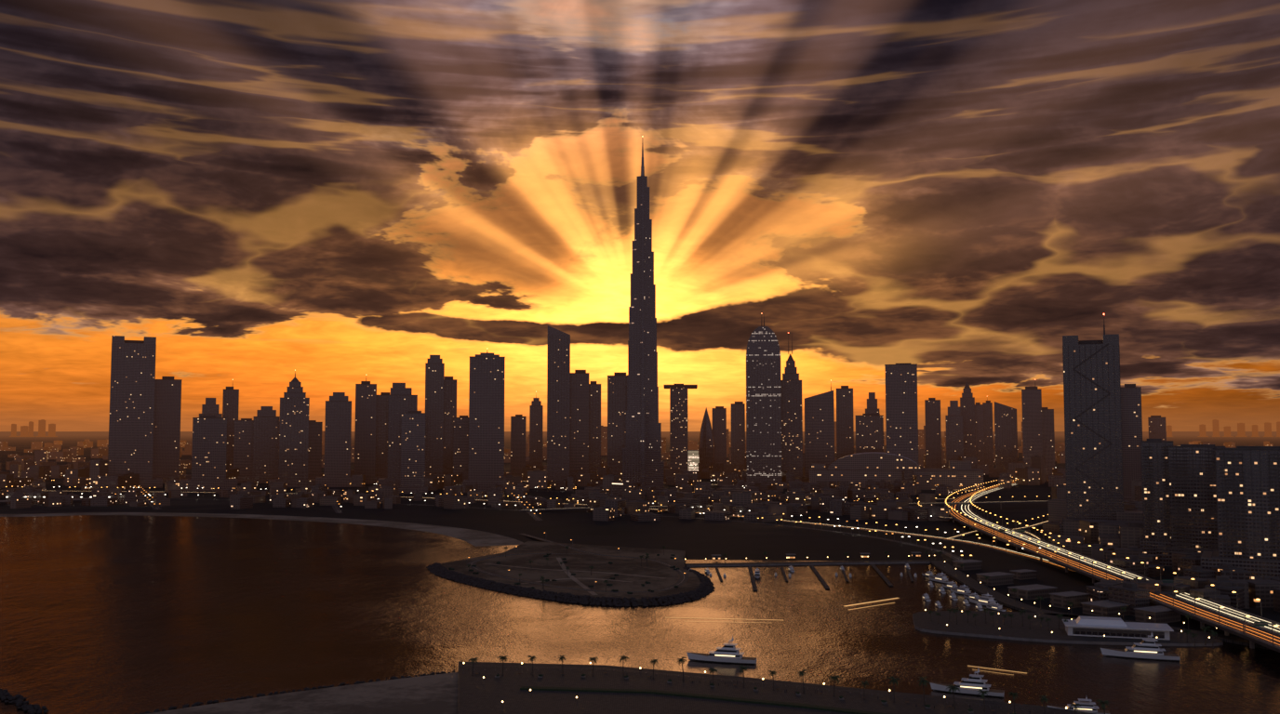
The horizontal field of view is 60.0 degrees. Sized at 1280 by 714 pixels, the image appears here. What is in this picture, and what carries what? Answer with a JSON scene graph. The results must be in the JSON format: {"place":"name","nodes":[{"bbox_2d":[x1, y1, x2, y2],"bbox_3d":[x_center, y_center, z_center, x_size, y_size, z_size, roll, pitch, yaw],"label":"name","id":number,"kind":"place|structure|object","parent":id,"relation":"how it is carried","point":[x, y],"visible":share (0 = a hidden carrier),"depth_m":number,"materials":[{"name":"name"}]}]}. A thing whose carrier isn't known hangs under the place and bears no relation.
{"place":"outdoors","nodes":[
{"label":"outdoors","id":0,"kind":"place"},
{"bbox_2d":[9,424,17,437],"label":"tower","id":1,"kind":"structure","parent":0,"point":[13,430],"depth_m":22727.78,"materials":[{"name":"concrete"}]},
{"bbox_2d":[181,442,192,454],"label":"building","id":2,"kind":"structure","parent":0,"point":[188,448],"depth_m":6590.64,"materials":[{"name":"concrete"}]},
{"bbox_2d":[179,415,237,492],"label":"tower","id":3,"kind":"structure","parent":0,"point":[208,453],"depth_m":2733.38,"materials":[{"name":"concrete"}]},
{"bbox_2d":[199,398,222,417],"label":"tower","id":4,"kind":"structure","parent":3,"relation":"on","point":[210,407],"depth_m":3321.87,"materials":[{"name":"concrete"}]},
{"bbox_2d":[0,670,454,713],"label":"shoreline","id":5,"kind":"structure","parent":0,"point":[19,701],"depth_m":614.03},
{"bbox_2d":[0,512,523,546],"bbox_3d":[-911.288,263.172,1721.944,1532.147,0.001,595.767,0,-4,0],"label":"beach sand","id":6,"kind":"structure","parent":0,"point":[477,539],"depth_m":1785.06,"materials":[{"name":"sand"}]},
{"bbox_2d":[247,406,279,483],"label":"tower","id":7,"kind":"structure","parent":0,"point":[265,445],"depth_m":3126.42,"materials":[{"name":"concrete"}]},
{"bbox_2d":[146,672,458,713],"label":"sand","id":8,"kind":"structure","parent":0,"point":[436,694],"depth_m":609.59,"materials":[{"name":"sand"}]},
{"bbox_2d":[354,379,380,484],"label":"tower","id":9,"kind":"structure","parent":0,"point":[365,427],"depth_m":3083.63,"materials":[{"name":"concrete"}]},
{"bbox_2d":[375,392,389,478],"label":"tower","id":10,"kind":"structure","parent":0,"point":[381,437],"depth_m":3197.24,"materials":[{"name":"concrete"}]},
{"bbox_2d":[397,411,427,493],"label":"tower","id":11,"kind":"structure","parent":0,"point":[413,453],"depth_m":2625.75,"materials":[{"name":"concrete"}]},
{"bbox_2d":[442,376,457,474],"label":"tower","id":12,"kind":"structure","parent":0,"point":[450,400],"depth_m":3200.32,"materials":[{"name":"concrete"}]},
{"bbox_2d":[506,414,526,479],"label":"tower","id":13,"kind":"structure","parent":0,"point":[518,428],"depth_m":3375.49,"materials":[{"name":"concrete"}]},
{"bbox_2d":[79,481,963,560],"bbox_3d":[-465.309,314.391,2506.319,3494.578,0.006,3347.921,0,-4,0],"label":"district streets","id":14,"kind":"structure","parent":0,"point":[337,510],"depth_m":1856.82,"materials":[{"name":"asphalt"}]},
{"bbox_2d":[529,392,543,466],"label":"tower","id":15,"kind":"structure","parent":0,"point":[536,412],"depth_m":3516.20,"materials":[{"name":"concrete"}]},
{"bbox_2d":[45,491,1074,572],"bbox_3d":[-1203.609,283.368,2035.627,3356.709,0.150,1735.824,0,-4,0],"label":"coast road","id":16,"kind":"structure","parent":0,"point":[1020,554],"depth_m":1536.67,"materials":[{"name":"asphalt"}]},
{"bbox_2d":[440,541,701,605],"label":"island","id":17,"kind":"structure","parent":0,"point":[627,566],"depth_m":1158.24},
{"bbox_2d":[448,553,679,594],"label":"shrubs","id":18,"kind":"object","parent":17,"relation":"on","point":[547,580],"visible":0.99,"depth_m":1096.93,"materials":[{"name":"plant"}]},
{"bbox_2d":[484,558,665,595],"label":"footpaths","id":19,"kind":"structure","parent":0,"point":[568,574],"depth_m":1106.49,"materials":[{"name":"concrete"}]},
{"bbox_2d":[466,533,689,592],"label":"road","id":20,"kind":"structure","parent":0,"point":[682,580],"depth_m":1142.57,"materials":[{"name":"asphalt"}]},
{"bbox_2d":[600,426,607,455],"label":"tower","id":21,"kind":"structure","parent":0,"point":[604,441],"depth_m":6487.84,"materials":[{"name":"concrete"}]},
{"bbox_2d":[0,513,1279,713],"bbox_3d":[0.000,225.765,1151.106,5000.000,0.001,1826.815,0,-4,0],"label":"water","id":22,"kind":"structure","parent":0,"point":[117,614],"depth_m":835.83,"materials":[{"name":"liquid"}]},
{"bbox_2d":[686,635,756,665],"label":"yacht","id":23,"kind":"object","parent":22,"relation":"on","point":[728,653],"visible":1,"depth_m":714.26,"materials":[{"name":"white paint"}]},
{"bbox_2d":[715,567,913,582],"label":"finger piers","id":24,"kind":"structure","parent":22,"relation":"in","point":[786,580],"depth_m":1139.01,"materials":[{"name":"concrete"}]},
{"bbox_2d":[677,598,1025,675],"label":"boat wakes","id":25,"kind":"object","parent":22,"relation":"on","point":[850,609],"visible":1,"depth_m":879.01,"materials":[{"name":"liquid"}]},
{"bbox_2d":[928,573,952,584],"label":"moored yacht","id":26,"kind":"object","parent":22,"relation":"on","point":[940,578],"visible":0.95,"depth_m":1088.56,"materials":[{"name":"white paint"}]},
{"bbox_2d":[949,585,975,596],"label":"moored yacht","id":27,"kind":"object","parent":22,"relation":"on","point":[962,590],"visible":0.93,"depth_m":1009.69,"materials":[{"name":"white paint"}]},
{"bbox_2d":[929,668,1004,697],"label":"yacht","id":28,"kind":"object","parent":22,"relation":"on","point":[972,684],"visible":0.92,"depth_m":628.35,"materials":[{"name":"white paint"}]},
{"bbox_2d":[968,593,1002,607],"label":"moored yacht","id":29,"kind":"object","parent":22,"relation":"on","point":[985,601],"visible":0.88,"depth_m":944.94,"materials":[{"name":"white paint"}]},
{"bbox_2d":[986,603,1006,612],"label":"moored yacht","id":30,"kind":"object","parent":22,"relation":"on","point":[995,606],"visible":0.98,"depth_m":920.64,"materials":[{"name":"white paint"}]},
{"bbox_2d":[1047,697,1110,713],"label":"yacht","id":31,"kind":"object","parent":22,"relation":"on","point":[1089,707],"visible":0.74,"depth_m":583.63,"materials":[{"name":"white paint"}]},
{"bbox_2d":[1100,632,1179,661],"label":"yacht","id":32,"kind":"object","parent":22,"relation":"on","point":[1147,649],"visible":1,"depth_m":725.92,"materials":[{"name":"white paint"}]},
{"bbox_2d":[0,431,1279,650],"bbox_3d":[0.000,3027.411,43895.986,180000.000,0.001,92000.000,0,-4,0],"label":"ground","id":33,"kind":"structure","parent":0,"point":[698,538],"depth_m":1767.59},
{"bbox_2d":[17,426,28,437],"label":"tower","id":34,"kind":"structure","parent":33,"relation":"on","point":[24,431],"depth_m":22711.84,"materials":[{"name":"concrete"}]},
{"bbox_2d":[35,419,45,437],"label":"tower","id":35,"kind":"structure","parent":33,"relation":"on","point":[41,428],"depth_m":22728.60,"materials":[{"name":"concrete"}]},
{"bbox_2d":[45,424,57,437],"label":"tower","id":36,"kind":"structure","parent":33,"relation":"on","point":[51,430],"depth_m":22710.88,"materials":[{"name":"concrete"}]},
{"bbox_2d":[107,335,162,488],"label":"tower","id":37,"kind":"structure","parent":33,"relation":"on","point":[131,406],"depth_m":2871.46,"materials":[{"name":"concrete"}]},
{"bbox_2d":[152,376,186,483],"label":"tower","id":38,"kind":"structure","parent":33,"relation":"on","point":[166,430],"depth_m":3131.78,"materials":[{"name":"concrete"}]},
{"bbox_2d":[222,386,239,467],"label":"tower","id":39,"kind":"structure","parent":33,"relation":"on","point":[230,403],"depth_m":3380.83,"materials":[{"name":"concrete"}]},
{"bbox_2d":[233,418,253,483],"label":"tower","id":40,"kind":"structure","parent":33,"relation":"on","point":[243,446],"depth_m":3132.40,"materials":[{"name":"concrete"}]},
{"bbox_2d":[268,370,315,487],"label":"tower","id":41,"kind":"structure","parent":33,"relation":"on","point":[293,437],"depth_m":2918.31,"materials":[{"name":"concrete"}]},
{"bbox_2d":[307,420,322,479],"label":"tower","id":42,"kind":"structure","parent":33,"relation":"on","point":[314,460],"depth_m":3192.39,"materials":[{"name":"concrete"}]},
{"bbox_2d":[315,392,351,487],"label":"tower","id":43,"kind":"structure","parent":33,"relation":"on","point":[338,435],"depth_m":2922.68,"materials":[{"name":"concrete"}]},
{"bbox_2d":[377,383,417,486],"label":"tower","id":44,"kind":"structure","parent":33,"relation":"on","point":[402,399],"depth_m":2823.46,"materials":[{"name":"concrete"}]},
{"bbox_2d":[425,355,444,476],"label":"tower","id":45,"kind":"structure","parent":33,"relation":"on","point":[434,377],"depth_m":3031.57,"materials":[{"name":"concrete"}]},
{"bbox_2d":[453,415,468,474],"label":"tower","id":46,"kind":"structure","parent":33,"relation":"on","point":[460,444],"depth_m":3028.76,"materials":[{"name":"concrete"}]},
{"bbox_2d":[463,351,508,490],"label":"tower","id":47,"kind":"structure","parent":33,"relation":"on","point":[486,423],"depth_m":2777.30,"materials":[{"name":"concrete"}]},
{"bbox_2d":[546,325,570,479],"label":"tower","id":48,"kind":"structure","parent":33,"relation":"on","point":[558,392],"depth_m":2977.80,"materials":[{"name":"concrete"}]},
{"bbox_2d":[426,562,715,606],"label":"revetment rock","id":49,"kind":"object","parent":33,"relation":"on","point":[704,588],"visible":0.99,"depth_m":997.47,"materials":[{"name":"stone"}]},
{"bbox_2d":[569,370,589,473],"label":"tower","id":50,"kind":"structure","parent":33,"relation":"on","point":[579,431],"depth_m":3136.11,"materials":[{"name":"concrete"}]},
{"bbox_2d":[588,381,600,470],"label":"tower","id":51,"kind":"structure","parent":33,"relation":"on","point":[594,426],"depth_m":3321.96,"materials":[{"name":"concrete"}]},
{"bbox_2d":[607,373,626,475],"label":"tower","id":52,"kind":"structure","parent":33,"relation":"on","point":[617,395],"depth_m":3073.10,"materials":[{"name":"concrete"}]},
{"bbox_2d":[0,437,1279,616],"bbox_3d":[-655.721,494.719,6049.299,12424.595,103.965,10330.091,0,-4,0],"label":"low-rise buildings","id":53,"kind":"structure","parent":33,"relation":"on","point":[605,495],"depth_m":2208.39,"materials":[{"name":"concrete"}]},
{"bbox_2d":[622,143,663,490],"bbox_3d":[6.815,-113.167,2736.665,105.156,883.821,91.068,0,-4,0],"label":"skyscraper","id":54,"kind":"structure","parent":33,"relation":"on","point":[642,464],"depth_m":2744.61,"materials":[{"name":"silver metal"}]},
{"bbox_2d":[21,480,1277,647],"bbox_3d":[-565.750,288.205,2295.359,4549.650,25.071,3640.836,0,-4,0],"label":"street lamp posts","id":55,"kind":"object","parent":33,"relation":"on","point":[959,539],"visible":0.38,"depth_m":1437.41,"materials":[{"name":"silver metal"}]},
{"bbox_2d":[5,480,1278,626],"bbox_3d":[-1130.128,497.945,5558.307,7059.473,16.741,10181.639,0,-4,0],"label":"street lights","id":56,"kind":"object","parent":55,"relation":"attached to","point":[1007,544],"visible":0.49,"depth_m":1346.14},
{"bbox_2d":[663,384,697,474],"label":"tower","id":57,"kind":"structure","parent":33,"relation":"on","point":[678,432],"depth_m":3288.28,"materials":[{"name":"concrete"}]},
{"bbox_2d":[688,450,699,470],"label":"building","id":58,"kind":"structure","parent":33,"relation":"on","point":[693,460],"depth_m":3806.27,"materials":[{"name":"concrete"}]},
{"bbox_2d":[698,407,714,471],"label":"tower","id":59,"kind":"structure","parent":33,"relation":"on","point":[706,449],"depth_m":3511.90,"materials":[{"name":"concrete"}]},
{"bbox_2d":[712,406,726,472],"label":"tower","id":60,"kind":"structure","parent":33,"relation":"on","point":[719,423],"depth_m":3732.57,"materials":[{"name":"concrete"}]},
{"bbox_2d":[730,401,745,468],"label":"tower","id":61,"kind":"structure","parent":33,"relation":"on","point":[738,429],"depth_m":3731.62,"materials":[{"name":"concrete"}]},
{"bbox_2d":[744,313,786,488],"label":"tower","id":62,"kind":"structure","parent":33,"relation":"on","point":[763,412],"depth_m":2872.88,"materials":[{"name":"concrete"}]},
{"bbox_2d":[781,333,802,480],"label":"tower","id":63,"kind":"structure","parent":33,"relation":"on","point":[792,433],"depth_m":3029.87,"materials":[{"name":"concrete"}]},
{"bbox_2d":[804,380,834,477],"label":"tower","id":64,"kind":"structure","parent":33,"relation":"on","point":[819,429],"depth_m":3128.41,"materials":[{"name":"glass"}]},
{"bbox_2d":[836,386,853,460],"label":"tower","id":65,"kind":"structure","parent":33,"relation":"on","point":[845,433],"depth_m":3379.61,"materials":[{"name":"concrete"}]},
{"bbox_2d":[855,413,883,453],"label":"tower","id":66,"kind":"structure","parent":33,"relation":"on","point":[869,433],"depth_m":3298.11,"materials":[{"name":"concrete"}]},
{"bbox_2d":[808,452,984,490],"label":"mall building","id":67,"kind":"structure","parent":33,"relation":"on","point":[860,469],"depth_m":2836.65,"materials":[{"name":"concrete"}]},
{"bbox_2d":[884,362,918,465],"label":"tower","id":68,"kind":"structure","parent":33,"relation":"on","point":[901,422],"depth_m":2926.82,"materials":[{"name":"concrete"}]},
{"bbox_2d":[918,429,923,444],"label":"tower","id":69,"kind":"structure","parent":33,"relation":"on","point":[920,436],"depth_m":7583.16,"materials":[{"name":"concrete"}]},
{"bbox_2d":[924,398,941,468],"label":"tower","id":70,"kind":"structure","parent":33,"relation":"on","point":[933,436],"depth_m":3580.87,"materials":[{"name":"concrete"}]},
{"bbox_2d":[945,400,963,468],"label":"tower","id":71,"kind":"structure","parent":33,"relation":"on","point":[954,435],"depth_m":3511.75,"materials":[{"name":"concrete"}]},
{"bbox_2d":[960,381,975,456],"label":"tower","id":72,"kind":"structure","parent":33,"relation":"on","point":[967,405],"depth_m":3734.45,"materials":[{"name":"concrete"}]},
{"bbox_2d":[974,402,984,465],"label":"tower","id":73,"kind":"structure","parent":33,"relation":"on","point":[979,428],"depth_m":3901.30,"materials":[{"name":"concrete"}]},
{"bbox_2d":[982,399,995,472],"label":"tower","id":74,"kind":"structure","parent":33,"relation":"on","point":[988,434],"depth_m":3899.99,"materials":[{"name":"concrete"}]},
{"bbox_2d":[944,530,1046,542],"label":"road","id":75,"kind":"structure","parent":33,"relation":"on","point":[970,533],"depth_m":1548.85,"materials":[{"name":"asphalt"}]},
{"bbox_2d":[1012,520,1052,530],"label":"road","id":76,"kind":"structure","parent":33,"relation":"on","point":[1038,525],"depth_m":1653.54,"materials":[{"name":"asphalt"}]},
{"bbox_2d":[1021,386,1049,474],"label":"tower","id":77,"kind":"structure","parent":33,"relation":"on","point":[1032,422],"depth_m":3374.77,"materials":[{"name":"concrete"}]},
{"bbox_2d":[1041,407,1055,475],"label":"tower","id":78,"kind":"structure","parent":33,"relation":"on","point":[1048,435],"depth_m":3370.99,"materials":[{"name":"concrete"}]},
{"bbox_2d":[952,560,1180,624],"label":"low buildings","id":79,"kind":"structure","parent":33,"relation":"on","point":[1157,614],"depth_m":939.63,"materials":[{"name":"concrete"}]},
{"bbox_2d":[1059,313,1123,534],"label":"tower","id":80,"kind":"structure","parent":33,"relation":"on","point":[1093,433],"depth_m":1501.84,"materials":[{"name":"glass"}]},
{"bbox_2d":[1062,510,1143,535],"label":"tower podium","id":81,"kind":"object","parent":33,"relation":"on","point":[1071,526],"visible":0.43,"depth_m":1479.86,"materials":[{"name":"concrete"}]},
{"bbox_2d":[1120,384,1142,501],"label":"tower","id":82,"kind":"structure","parent":33,"relation":"on","point":[1131,417],"depth_m":2155.98,"materials":[{"name":"concrete"}]},
{"bbox_2d":[1139,439,1173,554],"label":"tower","id":83,"kind":"structure","parent":33,"relation":"on","point":[1155,493],"depth_m":1268.61,"materials":[{"name":"concrete"}]},
{"bbox_2d":[1156,444,1225,566],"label":"tower","id":84,"kind":"structure","parent":33,"relation":"on","point":[1193,497],"depth_m":1218.08,"materials":[{"name":"concrete"}]},
{"bbox_2d":[1200,446,1279,580],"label":"tower","id":85,"kind":"structure","parent":33,"relation":"on","point":[1247,482],"depth_m":1064.52,"materials":[{"name":"concrete"}]},
{"bbox_2d":[0,0,1279,431],"label":"sky","id":86,"kind":"structure","parent":0,"point":[340,194],"materials":[{"name":"orange"}]},
{"bbox_2d":[687,441,698,450],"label":"tower","id":87,"kind":"structure","parent":0,"point":[692,446],"depth_m":8196.50,"materials":[{"name":"concrete"}]},
{"bbox_2d":[458,662,1094,713],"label":"promenade","id":88,"kind":"structure","parent":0,"point":[600,691],"depth_m":612.72,"materials":[{"name":"concrete"}]},
{"bbox_2d":[473,667,1054,713],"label":"promenade furniture","id":89,"kind":"object","parent":88,"relation":"on","point":[969,711],"visible":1,"depth_m":626.57,"materials":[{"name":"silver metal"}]},
{"bbox_2d":[466,665,1070,713],"bbox_3d":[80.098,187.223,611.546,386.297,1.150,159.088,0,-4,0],"label":"palm trees","id":90,"kind":"object","parent":88,"relation":"on","point":[777,684],"visible":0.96,"depth_m":640.37,"materials":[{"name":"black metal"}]},
{"bbox_2d":[520,500,1047,512],"bbox_3d":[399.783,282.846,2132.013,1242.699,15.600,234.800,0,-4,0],"label":"overpass road","id":91,"kind":"structure","parent":0,"point":[913,504],"depth_m":2061.15,"materials":[{"name":"asphalt"}]},
{"bbox_2d":[711,552,921,559],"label":"marina kiosks","id":92,"kind":"object","parent":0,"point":[861,555],"visible":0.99,"depth_m":1286.70,"materials":[{"name":"grey glass"}]},
{"bbox_2d":[865,392,879,413],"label":"tower","id":93,"kind":"structure","parent":0,"point":[872,405],"depth_m":3594.39,"materials":[{"name":"concrete"}]},
{"bbox_2d":[916,677,930,706],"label":"palm tree","id":94,"kind":"object","parent":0,"point":[924,681],"visible":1,"depth_m":592.99,"materials":[{"name":"plant"}]},
{"bbox_2d":[946,684,959,709],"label":"palm tree","id":95,"kind":"object","parent":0,"point":[953,687],"visible":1,"depth_m":586.80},
{"bbox_2d":[685,560,1273,651],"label":"marina quays","id":96,"kind":"object","parent":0,"point":[961,578],"visible":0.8,"depth_m":1099.81,"materials":[{"name":"concrete"}]},
{"bbox_2d":[463,557,1245,713],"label":"promenade lamp posts","id":97,"kind":"object","parent":96,"relation":"on","point":[947,632],"visible":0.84,"depth_m":785.21,"materials":[{"name":"black metal"}]},
{"bbox_2d":[988,401,1017,477],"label":"tower","id":98,"kind":"structure","parent":0,"point":[1006,433],"depth_m":3507.35,"materials":[{"name":"concrete"}]},
{"bbox_2d":[912,611,1223,646],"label":"marina island","id":99,"kind":"structure","parent":0,"point":[963,627],"depth_m":820.88,"materials":[{"name":"concrete"}]},
{"bbox_2d":[1062,615,1173,640],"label":"yacht club","id":100,"kind":"object","parent":99,"relation":"on","point":[1100,627],"visible":0.98,"depth_m":793.23,"materials":[{"name":"white paint"}]},
{"bbox_2d":[945,481,1279,653],"bbox_3d":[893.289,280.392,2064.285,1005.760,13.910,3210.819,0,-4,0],"label":"highway road","id":101,"kind":"structure","parent":0,"point":[1228,629],"depth_m":1061.65,"materials":[{"name":"asphalt"}]},
{"bbox_2d":[944,503,1279,636],"bbox_3d":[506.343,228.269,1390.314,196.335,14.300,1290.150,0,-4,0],"label":"highway gantries","id":102,"kind":"object","parent":101,"relation":"on","point":[1260,624],"visible":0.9,"depth_m":961.21,"materials":[{"name":"silver metal"}]},
{"bbox_2d":[947,482,1279,645],"bbox_3d":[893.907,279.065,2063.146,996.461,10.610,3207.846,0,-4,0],"label":"car light trails","id":103,"kind":"object","parent":101,"relation":"on","point":[1116,573],"visible":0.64,"depth_m":1080.38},
{"bbox_2d":[1147,415,1166,440],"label":"tower","id":104,"kind":"structure","parent":0,"point":[1157,427],"depth_m":4071.47,"materials":[{"name":"concrete"}]},
{"bbox_2d":[1197,424,1208,437],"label":"tower","id":105,"kind":"structure","parent":0,"point":[1202,430],"depth_m":22733.19,"materials":[{"name":"concrete"}]},
{"bbox_2d":[1212,419,1220,437],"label":"tower","id":106,"kind":"structure","parent":0,"point":[1216,428],"depth_m":22726.53,"materials":[{"name":"concrete"}]},
{"bbox_2d":[1235,423,1247,437],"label":"tower","id":107,"kind":"structure","parent":0,"point":[1241,431],"depth_m":22721.48,"materials":[{"name":"concrete"}]},
{"bbox_2d":[1251,425,1259,437],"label":"tower","id":108,"kind":"structure","parent":0,"point":[1255,432],"depth_m":22725.42,"materials":[{"name":"concrete"}]},
{"bbox_2d":[1263,422,1273,437],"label":"tower","id":109,"kind":"structure","parent":0,"point":[1267,429],"depth_m":22716.21,"materials":[{"name":"concrete"}]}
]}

